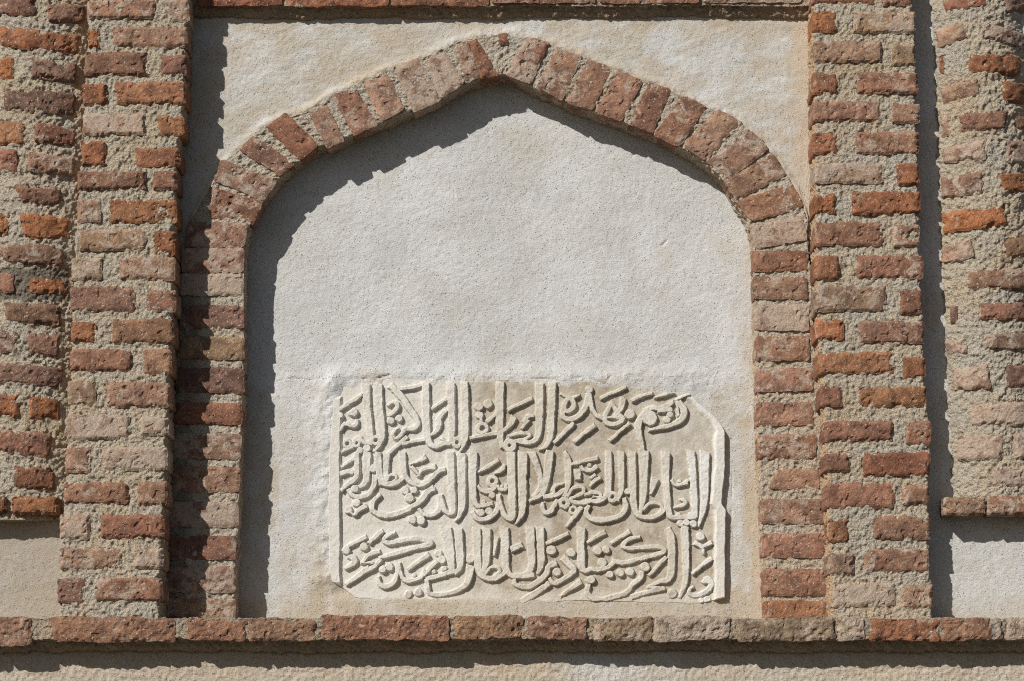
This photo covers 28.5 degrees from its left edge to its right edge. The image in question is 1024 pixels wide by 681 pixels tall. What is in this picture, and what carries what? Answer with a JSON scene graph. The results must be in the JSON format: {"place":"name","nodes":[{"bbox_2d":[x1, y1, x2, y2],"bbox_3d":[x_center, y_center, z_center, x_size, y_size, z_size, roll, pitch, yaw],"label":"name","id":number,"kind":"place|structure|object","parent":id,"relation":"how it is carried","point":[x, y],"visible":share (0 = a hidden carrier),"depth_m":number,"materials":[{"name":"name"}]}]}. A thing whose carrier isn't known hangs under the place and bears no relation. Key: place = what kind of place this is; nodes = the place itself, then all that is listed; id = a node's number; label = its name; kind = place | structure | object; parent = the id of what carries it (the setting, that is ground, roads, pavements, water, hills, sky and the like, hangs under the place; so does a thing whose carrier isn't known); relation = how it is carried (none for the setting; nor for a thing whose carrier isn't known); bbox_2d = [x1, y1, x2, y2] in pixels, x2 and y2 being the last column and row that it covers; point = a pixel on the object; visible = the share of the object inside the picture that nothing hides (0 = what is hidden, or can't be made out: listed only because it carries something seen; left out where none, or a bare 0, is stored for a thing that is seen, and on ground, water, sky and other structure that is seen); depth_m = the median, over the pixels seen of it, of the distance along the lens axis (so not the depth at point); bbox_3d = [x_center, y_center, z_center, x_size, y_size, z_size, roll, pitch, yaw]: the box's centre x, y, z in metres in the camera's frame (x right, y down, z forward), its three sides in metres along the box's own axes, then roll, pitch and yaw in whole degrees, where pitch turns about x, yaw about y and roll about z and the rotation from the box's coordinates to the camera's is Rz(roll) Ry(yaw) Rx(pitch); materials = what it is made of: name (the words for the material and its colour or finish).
{"place":"outdoors","nodes":[
{"label":"outdoors","id":0,"kind":"place"},
{"label":"ground","id":1,"kind":"structure","parent":0,"visible":0},
{"bbox_2d":[0,0,1023,680],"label":"plaster wall","id":2,"kind":"structure","parent":1,"relation":"on","point":[504,232],"depth_m":7.01,"materials":[{"name":"white paint"}]},
{"bbox_2d":[0,0,87,521],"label":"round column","id":3,"kind":"structure","parent":2,"relation":"attached to","point":[43,46],"depth_m":6.88,"materials":[{"name":"brick"}]},
{"bbox_2d":[166,33,826,618],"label":"pointed arch","id":4,"kind":"structure","parent":2,"relation":"attached to","point":[736,159],"depth_m":6.91,"materials":[{"name":"brick"}]},
{"bbox_2d":[192,0,808,20],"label":"brick cornice","id":5,"kind":"structure","parent":2,"relation":"attached to","point":[313,10],"depth_m":7.10,"materials":[{"name":"brown brick"}]},
{"bbox_2d":[0,614,1023,654],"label":"brick ledge","id":6,"kind":"object","parent":2,"relation":"attached to","point":[410,634],"visible":1,"depth_m":6.50,"materials":[{"name":"brown brick"}]},
{"bbox_2d":[57,0,194,617],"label":"brick pilaster","id":7,"kind":"object","parent":6,"relation":"on","point":[126,310],"visible":0.99,"depth_m":6.77,"materials":[{"name":"brown brick"}]},
{"bbox_2d":[807,0,932,618],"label":"brick pilaster","id":8,"kind":"object","parent":6,"relation":"on","point":[867,329],"visible":1,"depth_m":6.76,"materials":[{"name":"brown brick"}]},
{"bbox_2d":[328,379,725,602],"bbox_3d":[0.057,0.500,6.865,1.409,0.820,0.037,0,-12,0],"label":"inscribed panel","id":9,"kind":"object","parent":2,"relation":"attached to","point":[540,491],"visible":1,"depth_m":6.85,"materials":[{"name":"stone"}]},
{"bbox_2d":[932,0,1023,517],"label":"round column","id":10,"kind":"structure","parent":2,"relation":"attached to","point":[978,49],"depth_m":6.85,"materials":[{"name":"brick"}]}
]}

